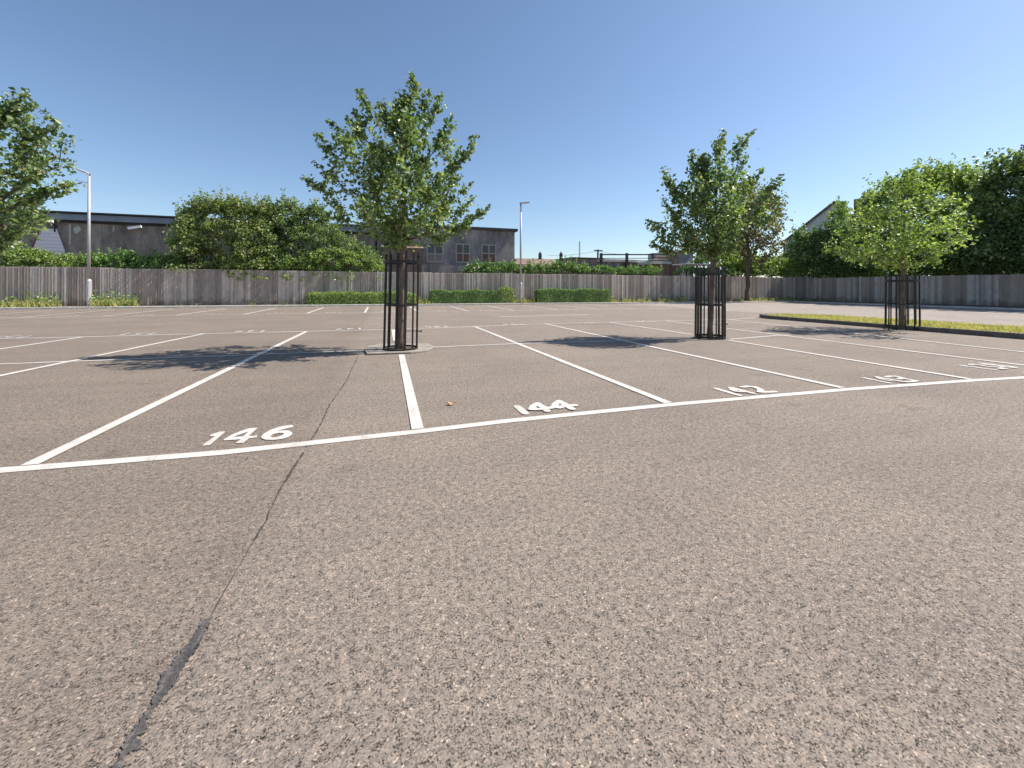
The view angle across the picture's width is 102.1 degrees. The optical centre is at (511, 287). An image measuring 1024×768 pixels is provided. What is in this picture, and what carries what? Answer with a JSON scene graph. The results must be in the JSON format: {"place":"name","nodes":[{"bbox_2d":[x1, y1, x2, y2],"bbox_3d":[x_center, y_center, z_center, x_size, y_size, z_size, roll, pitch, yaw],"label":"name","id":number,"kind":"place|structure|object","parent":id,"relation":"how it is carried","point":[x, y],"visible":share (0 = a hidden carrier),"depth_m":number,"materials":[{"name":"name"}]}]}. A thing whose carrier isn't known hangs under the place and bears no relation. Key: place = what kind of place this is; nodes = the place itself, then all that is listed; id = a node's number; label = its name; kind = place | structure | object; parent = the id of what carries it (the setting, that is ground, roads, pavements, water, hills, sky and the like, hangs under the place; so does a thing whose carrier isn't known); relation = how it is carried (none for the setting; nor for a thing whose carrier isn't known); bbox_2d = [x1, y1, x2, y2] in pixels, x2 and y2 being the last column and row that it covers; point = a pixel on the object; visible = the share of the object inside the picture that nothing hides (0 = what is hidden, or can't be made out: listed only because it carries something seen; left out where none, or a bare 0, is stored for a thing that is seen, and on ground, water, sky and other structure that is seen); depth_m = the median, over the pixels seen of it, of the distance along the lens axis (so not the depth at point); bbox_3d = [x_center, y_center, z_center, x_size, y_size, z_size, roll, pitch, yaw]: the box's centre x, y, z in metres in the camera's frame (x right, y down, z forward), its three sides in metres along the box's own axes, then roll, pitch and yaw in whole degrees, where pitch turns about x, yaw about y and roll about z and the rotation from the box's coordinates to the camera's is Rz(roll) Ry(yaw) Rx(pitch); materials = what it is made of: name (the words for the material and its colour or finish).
{"place":"outdoors","nodes":[
{"label":"outdoors","id":0,"kind":"place"},
{"bbox_2d":[62,300,806,306],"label":"verge soil","id":1,"kind":"structure","parent":0,"point":[292,304],"depth_m":24.80,"materials":[{"name":"brown soil"}]},
{"bbox_2d":[0,289,139,306],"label":"verge weeds","id":2,"kind":"object","parent":1,"relation":"on","point":[52,297],"visible":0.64,"depth_m":22.58,"materials":[{"name":"green plant"}]},
{"bbox_2d":[0,298,141,306],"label":"verge grass","id":3,"kind":"structure","parent":1,"relation":"on","point":[103,304],"depth_m":22.56,"materials":[{"name":"green plant"}]},
{"bbox_2d":[76,168,91,306],"bbox_3d":[-23.746,-2.794,22.915,0.877,7.646,0.270,0,0,1],"label":"lamp post","id":4,"kind":"object","parent":1,"relation":"on","point":[88,292],"visible":0.94,"depth_m":22.86,"materials":[{"name":"metal"}]},
{"bbox_2d":[78,247,186,268],"bbox_3d":[-22.621,-0.681,24.786,5.319,3.650,1.738,0,0,-17],"label":"hedge","id":5,"kind":"object","parent":1,"relation":"on","point":[129,259],"visible":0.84,"depth_m":24.50,"materials":[{"name":"green plant"}]},
{"bbox_2d":[164,233,208,268],"bbox_3d":[-20.291,-1.224,25.842,2.242,4.747,1.494,0,0,-17],"label":"shrub","id":6,"kind":"object","parent":1,"relation":"on","point":[197,248],"visible":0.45,"depth_m":25.62,"materials":[{"name":"green plant"}]},
{"bbox_2d":[305,290,386,304],"bbox_3d":[-10.715,0.694,27.015,5.096,1.241,1.071,0,0,-17],"label":"box hedge","id":7,"kind":"object","parent":1,"relation":"on","point":[323,298],"visible":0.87,"depth_m":26.66,"materials":[{"name":"green plant"}]},
{"bbox_2d":[386,289,415,303],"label":"box hedge","id":8,"kind":"object","parent":1,"relation":"on","point":[393,296],"visible":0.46,"depth_m":27.75,"materials":[{"name":"green plant"}]},
{"bbox_2d":[381,245,423,278],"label":"outhouse","id":9,"kind":"structure","parent":1,"relation":"on","point":[410,255],"depth_m":33.06,"materials":[{"name":"grey brick"}]},
{"bbox_2d":[0,266,810,305],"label":"boundary fence","id":10,"kind":"object","parent":1,"relation":"on","point":[156,287],"visible":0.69,"depth_m":26.58,"materials":[{"name":"grey wood"}]},
{"bbox_2d":[421,265,467,297],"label":"garden wall","id":11,"kind":"structure","parent":1,"relation":"on","point":[437,269],"depth_m":32.82,"materials":[{"name":"grey concrete"}]},
{"bbox_2d":[430,289,501,303],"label":"box hedge","id":12,"kind":"object","parent":1,"relation":"on","point":[439,295],"visible":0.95,"depth_m":29.06,"materials":[{"name":"green plant"}]},
{"bbox_2d":[459,257,519,273],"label":"hedge","id":13,"kind":"object","parent":1,"relation":"on","point":[486,267],"visible":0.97,"depth_m":31.18,"materials":[{"name":"green plant"}]},
{"bbox_2d":[175,299,817,305],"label":"verge grass","id":14,"kind":"structure","parent":1,"relation":"on","point":[267,304],"depth_m":38.09,"materials":[{"name":"green plant"}]},
{"bbox_2d":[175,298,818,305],"bbox_3d":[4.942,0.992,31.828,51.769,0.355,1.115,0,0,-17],"label":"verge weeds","id":15,"kind":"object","parent":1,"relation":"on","point":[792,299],"visible":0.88,"depth_m":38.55,"materials":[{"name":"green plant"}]},
{"bbox_2d":[498,285,515,302],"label":"box hedge","id":16,"kind":"object","parent":1,"relation":"on","point":[507,291],"visible":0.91,"depth_m":29.96,"materials":[{"name":"green plant"}]},
{"bbox_2d":[515,261,527,273],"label":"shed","id":17,"kind":"structure","parent":1,"relation":"on","point":[518,262],"depth_m":44.70,"materials":[{"name":"white brick"}]},
{"bbox_2d":[519,202,529,301],"bbox_3d":[0.903,-2.618,30.409,0.775,7.441,0.270,0,0,0],"label":"lamp post","id":18,"kind":"object","parent":1,"relation":"on","point":[520,282],"visible":0.93,"depth_m":30.35,"materials":[{"name":"metal"}]},
{"bbox_2d":[515,252,567,279],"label":"house","id":19,"kind":"structure","parent":1,"relation":"on","point":[538,260],"depth_m":49.28,"materials":[{"name":"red brick"}]},
{"bbox_2d":[515,255,590,279],"bbox_3d":[3.258,-0.743,32.842,6.636,3.932,1.550,0,0,-17],"label":"hedge","id":20,"kind":"object","parent":1,"relation":"on","point":[558,266],"visible":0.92,"depth_m":32.73,"materials":[{"name":"green plant"}]},
{"bbox_2d":[534,288,610,302],"bbox_3d":[4.706,0.603,31.809,6.227,1.336,0.922,0,0,-17],"label":"box hedge","id":21,"kind":"object","parent":1,"relation":"on","point":[596,294],"visible":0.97,"depth_m":31.52,"materials":[{"name":"green plant"}]},
{"bbox_2d":[548,249,611,257],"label":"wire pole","id":22,"kind":"object","parent":1,"relation":"on","point":[597,250],"visible":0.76,"depth_m":58.17,"materials":[{"name":"metal"}]},
{"bbox_2d":[415,297,794,303],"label":"verge grass","id":23,"kind":"structure","parent":1,"relation":"on","point":[615,300],"depth_m":33.85,"materials":[{"name":"green plant"}]},
{"bbox_2d":[418,295,792,303],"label":"verge weeds","id":24,"kind":"object","parent":1,"relation":"on","point":[518,301],"visible":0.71,"depth_m":33.94,"materials":[{"name":"green plant"}]},
{"bbox_2d":[589,263,662,275],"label":"hedge","id":25,"kind":"object","parent":1,"relation":"on","point":[631,269],"visible":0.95,"depth_m":34.70,"materials":[{"name":"green plant"}]},
{"bbox_2d":[600,253,663,274],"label":"roof railing","id":26,"kind":"object","parent":1,"relation":"on","point":[626,258],"visible":0.39,"depth_m":47.59,"materials":[{"name":"metal"}]},
{"bbox_2d":[668,250,679,275],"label":"chimney stack","id":27,"kind":"object","parent":1,"relation":"on","point":[675,260],"visible":0.36,"depth_m":46.18,"materials":[{"name":"red brick"}]},
{"bbox_2d":[672,263,716,275],"bbox_3d":[17.486,-0.511,39.488,3.666,3.528,2.000,0,0,-17],"label":"canopy","id":28,"kind":"object","parent":1,"relation":"on","point":[696,264],"visible":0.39,"depth_m":38.65,"materials":[{"name":"grey metal"}]},
{"bbox_2d":[674,264,742,276],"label":"hedge","id":29,"kind":"object","parent":1,"relation":"on","point":[691,270],"visible":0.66,"depth_m":36.78,"materials":[{"name":"green plant"}]},
{"bbox_2d":[720,175,792,300],"bbox_3d":[21.564,-4.424,36.844,6.335,11.209,6.692,0,0,-17],"label":"tree","id":30,"kind":"object","parent":1,"relation":"on","point":[760,241],"visible":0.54,"depth_m":36.30,"materials":[{"name":"green plant"}]},
{"bbox_2d":[728,248,807,277],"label":"shrub","id":31,"kind":"object","parent":1,"relation":"on","point":[787,266],"visible":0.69,"depth_m":40.22,"materials":[{"name":"green plant"}]},
{"bbox_2d":[0,304,1023,767],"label":"car park asphalt","id":32,"kind":"object","parent":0,"point":[822,580],"depth_m":1.93,"materials":[{"name":"grey asphalt"}]},
{"bbox_2d":[0,337,80,348],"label":"road marking","id":33,"kind":"object","parent":32,"relation":"on","point":[39,343],"visible":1,"depth_m":8.67,"materials":[{"name":"paint"}]},
{"bbox_2d":[0,87,85,255],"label":"tree","id":34,"kind":"object","parent":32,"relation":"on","point":[28,202],"visible":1,"depth_m":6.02,"materials":[{"name":"green plant"}]},
{"bbox_2d":[0,334,201,375],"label":"road marking","id":35,"kind":"object","parent":32,"relation":"on","point":[90,356],"visible":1,"depth_m":6.97,"materials":[{"name":"paint"}]},
{"bbox_2d":[112,615,211,767],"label":"tar seal","id":36,"kind":"object","parent":32,"relation":"on","point":[167,680],"visible":1,"depth_m":1.24,"materials":[{"name":"grey asphalt"}]},
{"bbox_2d":[22,331,307,464],"bbox_3d":[-4.403,1.179,6.997,0.100,0.001,8.776,0,0,-15],"label":"road marking","id":37,"kind":"object","parent":32,"relation":"on","point":[57,451],"visible":1,"depth_m":3.81,"materials":[{"name":"paint"}]},
{"bbox_2d":[2,350,355,363],"bbox_3d":[-21.830,1.129,1.994,39.508,0.001,0.166,0,0,-17],"label":"road marking","id":38,"kind":"object","parent":32,"relation":"on","point":[169,357],"visible":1,"depth_m":7.01,"materials":[{"name":"paint"}]},
{"bbox_2d":[211,546,250,615],"bbox_3d":[-1.154,1.194,1.712,0.006,0.001,0.430,0,0,-16],"label":"pavement crack","id":39,"kind":"object","parent":32,"relation":"on","point":[227,585],"visible":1,"depth_m":1.66,"materials":[{"name":"grey asphalt"}]},
{"bbox_2d":[202,425,292,445],"bbox_3d":[-2.114,1.188,3.352,0.629,0.001,0.371,0,0,-17],"label":"bay number marking","id":40,"kind":"object","parent":32,"relation":"on","point":[266,435],"visible":1,"depth_m":3.33,"materials":[{"name":"paint"}]},
{"bbox_2d":[251,452,303,544],"bbox_3d":[-1.368,1.193,2.462,0.032,0.001,1.130,0,0,-16],"label":"pavement crack","id":41,"kind":"object","parent":32,"relation":"on","point":[285,480],"visible":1,"depth_m":2.44,"materials":[{"name":"grey asphalt"}]},
{"bbox_2d":[305,357,357,446],"bbox_3d":[-2.112,1.191,5.199,0.053,0.001,4.341,0,0,-15],"label":"pavement crack","id":42,"kind":"object","parent":32,"relation":"on","point":[329,405],"visible":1,"depth_m":4.06,"materials":[{"name":"black asphalt"}]},
{"bbox_2d":[0,318,745,338],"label":"road marking","id":43,"kind":"object","parent":32,"relation":"on","point":[333,330],"visible":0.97,"depth_m":11.20,"materials":[{"name":"paint"}]},
{"bbox_2d":[27,307,720,317],"bbox_3d":[-23.199,1.125,14.613,84.401,0.001,0.289,0,0,-18],"label":"road marking","id":44,"kind":"object","parent":32,"relation":"on","point":[310,313],"visible":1,"depth_m":18.95,"materials":[{"name":"paint"}]},
{"bbox_2d":[391,330,394,340],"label":"road marking","id":45,"kind":"object","parent":32,"relation":"on","point":[393,333],"visible":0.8,"depth_m":10.53,"materials":[{"name":"paint"}]},
{"bbox_2d":[364,343,434,354],"bbox_3d":[-2.182,1.175,8.103,1.330,0.035,1.340,0,0,-17],"label":"tree pit pad","id":46,"kind":"object","parent":32,"relation":"on","point":[376,349],"visible":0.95,"depth_m":7.78,"materials":[{"name":"concrete"}]},
{"bbox_2d":[386,346,414,348],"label":"tree pit soil","id":47,"kind":"object","parent":46,"relation":"on","point":[408,347],"visible":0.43,"depth_m":7.99,"materials":[{"name":"brown soil"}]},
{"bbox_2d":[299,69,490,348],"bbox_3d":[-2.201,-1.474,7.931,2.852,5.341,2.601,0,0,39],"label":"tree","id":48,"kind":"object","parent":47,"relation":"on","point":[427,195],"visible":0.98,"depth_m":7.70,"materials":[{"name":"green plant"}]},
{"bbox_2d":[383,251,421,350],"bbox_3d":[-2.116,0.254,7.900,0.648,1.881,0.660,0,0,44],"label":"tree guard","id":49,"kind":"object","parent":46,"relation":"on","point":[406,261],"visible":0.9,"depth_m":7.73,"materials":[{"name":"black metal"}]},
{"bbox_2d":[399,354,423,428],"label":"road marking","id":50,"kind":"object","parent":32,"relation":"on","point":[415,416],"visible":1,"depth_m":4.45,"materials":[{"name":"paint"}]},
{"bbox_2d":[0,376,1023,472],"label":"road marking","id":51,"kind":"object","parent":32,"relation":"on","point":[150,458],"visible":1,"depth_m":3.41,"materials":[{"name":"paint"}]},
{"bbox_2d":[514,400,577,413],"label":"bay number marking","id":52,"kind":"object","parent":32,"relation":"on","point":[533,406],"visible":1,"depth_m":4.16,"materials":[{"name":"paint"}]},
{"bbox_2d":[439,338,680,346],"bbox_3d":[1.339,1.198,9.197,6.189,0.001,0.173,0,0,-15],"label":"road marking","id":53,"kind":"object","parent":32,"relation":"on","point":[554,342],"visible":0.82,"depth_m":9.09,"materials":[{"name":"paint"}]},
{"bbox_2d":[475,327,669,402],"bbox_3d":[0.240,1.193,8.539,0.100,0.001,8.879,0,0,-18],"label":"road marking","id":54,"kind":"object","parent":32,"relation":"on","point":[618,383],"visible":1,"depth_m":5.79,"materials":[{"name":"paint"}]},
{"bbox_2d":[610,322,687,333],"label":"road marking","id":55,"kind":"object","parent":32,"relation":"on","point":[651,328],"visible":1,"depth_m":12.31,"materials":[{"name":"paint"}]},
{"bbox_2d":[547,324,842,387],"bbox_3d":[2.551,1.200,9.436,0.100,0.001,9.324,0,0,-18],"label":"road marking","id":56,"kind":"object","parent":32,"relation":"on","point":[717,360],"visible":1,"depth_m":6.68,"materials":[{"name":"paint"}]},
{"bbox_2d":[714,386,777,395],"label":"bay number marking","id":57,"kind":"object","parent":32,"relation":"on","point":[760,390],"visible":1,"depth_m":4.84,"materials":[{"name":"paint"}]},
{"bbox_2d":[735,335,781,338],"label":"road marking","id":58,"kind":"object","parent":32,"relation":"on","point":[759,336],"visible":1,"depth_m":10.35,"materials":[{"name":"paint"}]},
{"bbox_2d":[670,321,1022,364],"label":"road marking","id":59,"kind":"object","parent":32,"relation":"on","point":[875,346],"visible":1,"depth_m":8.31,"materials":[{"name":"paint"}]},
{"bbox_2d":[729,340,971,378],"bbox_3d":[5.567,1.209,7.545,0.100,0.001,4.197,0,0,-15],"label":"road marking","id":60,"kind":"object","parent":32,"relation":"on","point":[860,361],"visible":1,"depth_m":6.76,"materials":[{"name":"paint"}]},
{"bbox_2d":[737,320,1022,351],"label":"road marking","id":61,"kind":"object","parent":32,"relation":"on","point":[894,337],"visible":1,"depth_m":10.00,"materials":[{"name":"paint"}]},
{"bbox_2d":[862,376,917,382],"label":"bay number marking","id":62,"kind":"object","parent":32,"relation":"on","point":[891,379],"visible":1,"depth_m":5.47,"materials":[{"name":"paint"}]},
{"bbox_2d":[766,315,1023,338],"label":"island kerb","id":63,"kind":"structure","parent":32,"relation":"on","point":[971,332],"depth_m":11.80,"materials":[{"name":"grey concrete"}]},
{"bbox_2d":[884,274,920,330],"bbox_3d":[11.599,0.415,12.294,0.811,1.640,0.811,0,0,-17],"label":"tree guard","id":64,"kind":"object","parent":32,"relation":"on","point":[897,304],"visible":0.88,"depth_m":12.27,"materials":[{"name":"black metal"}]},
{"bbox_2d":[821,163,984,327],"bbox_3d":[11.428,-1.192,12.401,3.502,4.857,3.618,0,0,-40],"label":"tree","id":65,"kind":"object","parent":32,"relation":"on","point":[904,238],"visible":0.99,"depth_m":12.19,"materials":[{"name":"green plant"}]},
{"bbox_2d":[960,363,1017,369],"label":"bay number marking","id":66,"kind":"object","parent":32,"relation":"on","point":[1001,366],"visible":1,"depth_m":6.40,"materials":[{"name":"paint"}]},
{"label":"tree pit soil","id":67,"kind":"structure","parent":32,"relation":"on","visible":0},
{"bbox_2d":[694,266,727,338],"bbox_3d":[4.798,0.344,10.024,0.692,1.740,0.692,0,0,39],"label":"tree guard","id":68,"kind":"object","parent":67,"relation":"on","point":[699,274],"visible":0.94,"depth_m":9.86,"materials":[{"name":"black metal"}]},
{"bbox_2d":[644,128,787,336],"bbox_3d":[4.853,-1.323,9.926,2.957,5.081,2.261,0,0,33],"label":"tree","id":69,"kind":"object","parent":67,"relation":"on","point":[718,243],"visible":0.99,"depth_m":9.89,"materials":[{"name":"green plant"}]},
{"bbox_2d":[0,0,1023,277],"label":"sky","id":70,"kind":"structure","parent":0,"point":[577,108],"materials":[{"name":"blue"}]},
{"bbox_2d":[780,199,866,298],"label":"house","id":71,"kind":"structure","parent":0,"point":[818,218],"depth_m":45.94,"materials":[{"name":"grey roof tile"},{"name":"white plaster"}]},
{"bbox_2d":[633,302,1023,325],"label":"access road","id":72,"kind":"structure","parent":0,"point":[992,316],"depth_m":22.50,"materials":[{"name":"grey asphalt"}]},
{"bbox_2d":[767,313,1023,332],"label":"island grass","id":73,"kind":"structure","parent":0,"point":[984,327],"depth_m":13.01,"materials":[{"name":"green plant"}]},
{"bbox_2d":[810,301,1023,307],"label":"verge soil","id":74,"kind":"structure","parent":0,"point":[928,304],"depth_m":28.40,"materials":[{"name":"brown soil"}]},
{"bbox_2d":[812,274,1023,306],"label":"boundary fence","id":75,"kind":"object","parent":74,"relation":"on","point":[998,290],"visible":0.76,"depth_m":30.69,"materials":[{"name":"wood"}]},
{"bbox_2d":[844,153,1003,276],"bbox_3d":[33.682,-4.539,33.950,6.249,11.735,10.198,0,0,-17],"label":"tree","id":76,"kind":"object","parent":74,"relation":"on","point":[949,175],"visible":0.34,"depth_m":32.09,"materials":[{"name":"green plant"}]},
{"bbox_2d":[837,193,1023,276],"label":"tree","id":77,"kind":"object","parent":74,"relation":"on","point":[994,226],"visible":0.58,"depth_m":28.70,"materials":[{"name":"green plant"}]},
{"label":"ground","id":78,"kind":"structure","parent":0,"visible":0},
{"bbox_2d":[0,242,93,266],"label":"hedge","id":79,"kind":"object","parent":78,"relation":"on","point":[35,256],"visible":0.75,"depth_m":23.25,"materials":[{"name":"green plant"}]},
{"bbox_2d":[0,210,376,271],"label":"brick building","id":80,"kind":"structure","parent":78,"relation":"on","point":[137,233],"depth_m":28.95,"materials":[{"name":"brick"}]},
{"bbox_2d":[162,185,282,274],"bbox_3d":[-18.264,-2.643,26.645,6.410,7.619,3.921,0,0,-17],"label":"shrub","id":81,"kind":"object","parent":78,"relation":"on","point":[225,210],"visible":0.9,"depth_m":25.88,"materials":[{"name":"green plant"}]},
{"bbox_2d":[218,245,384,281],"bbox_3d":[-13.405,-0.886,27.172,9.865,4.119,1.592,0,0,-17],"label":"shrub","id":82,"kind":"object","parent":78,"relation":"on","point":[287,262],"visible":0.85,"depth_m":27.10,"materials":[{"name":"green plant"}]},
{"bbox_2d":[249,188,384,272],"bbox_3d":[-12.988,-2.654,28.558,8.609,7.663,3.844,0,0,-17],"label":"shrub","id":83,"kind":"object","parent":78,"relation":"on","point":[286,222],"visible":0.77,"depth_m":27.72,"materials":[{"name":"green plant"}]},
{"bbox_2d":[0,301,789,309],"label":"kerb","id":84,"kind":"structure","parent":78,"relation":"on","point":[112,307],"depth_m":25.81,"materials":[{"name":"concrete"}]},
{"bbox_2d":[377,222,517,273],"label":"brick building","id":85,"kind":"structure","parent":78,"relation":"on","point":[483,244],"depth_m":36.08,"materials":[{"name":"grey brick"}]},
{"bbox_2d":[427,242,442,261],"bbox_3d":[-6.560,-3.024,35.189,1.373,1.652,0.120,0,0,-17],"label":"window","id":86,"kind":"structure","parent":85,"relation":"in","point":[434,254],"depth_m":35.15,"materials":[{"name":"grey glass"}]},
{"bbox_2d":[456,243,469,262],"bbox_3d":[-4.263,-3.017,35.904,1.242,1.652,0.120,0,0,-17],"label":"window","id":87,"kind":"structure","parent":85,"relation":"in","point":[462,250],"depth_m":35.86,"materials":[{"name":"grey glass"}]},
{"bbox_2d":[482,244,495,262],"bbox_3d":[-2.055,-3.011,36.592,1.329,1.652,0.120,0,0,-17],"label":"window","id":88,"kind":"structure","parent":85,"relation":"in","point":[488,251],"depth_m":36.58,"materials":[{"name":"grey glass"}]},
{"bbox_2d":[558,257,599,274],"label":"building","id":89,"kind":"structure","parent":78,"relation":"on","point":[593,262],"depth_m":47.77,"materials":[{"name":"brick"}]},
{"bbox_2d":[597,259,649,277],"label":"building","id":90,"kind":"structure","parent":78,"relation":"on","point":[613,263],"depth_m":47.75,"materials":[{"name":"grey brick"}]},
{"bbox_2d":[637,253,671,275],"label":"tiered building","id":91,"kind":"structure","parent":78,"relation":"on","point":[662,261],"depth_m":46.30,"materials":[{"name":"grey brick"}]},
{"bbox_2d":[648,251,693,275],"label":"block building","id":92,"kind":"structure","parent":78,"relation":"on","point":[685,258],"depth_m":48.19,"materials":[{"name":"concrete"}]},
{"bbox_2d":[688,243,751,275],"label":"tree","id":93,"kind":"object","parent":78,"relation":"on","point":[726,261],"visible":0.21,"depth_m":40.17,"materials":[{"name":"green plant"}]},
{"bbox_2d":[775,220,873,284],"bbox_3d":[30.189,-2.709,40.542,4.041,8.023,9.714,0,0,-17],"label":"tree","id":94,"kind":"object","parent":78,"relation":"on","point":[812,246],"visible":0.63,"depth_m":39.89,"materials":[{"name":"green plant"}]},
{"bbox_2d":[820,186,888,277],"bbox_3d":[32.126,-3.985,38.938,3.275,10.598,6.054,0,0,-17],"label":"tree","id":95,"kind":"object","parent":78,"relation":"on","point":[842,210],"visible":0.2,"depth_m":39.61,"materials":[{"name":"green plant"}]},
{"bbox_2d":[790,301,1023,309],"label":"kerb","id":96,"kind":"structure","parent":78,"relation":"on","point":[918,305],"depth_m":27.75,"materials":[{"name":"concrete"}]},
{"bbox_2d":[950,147,1023,274],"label":"tree","id":97,"kind":"object","parent":78,"relation":"on","point":[997,183],"visible":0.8,"depth_m":27.67,"materials":[{"name":"green plant"}]}
]}

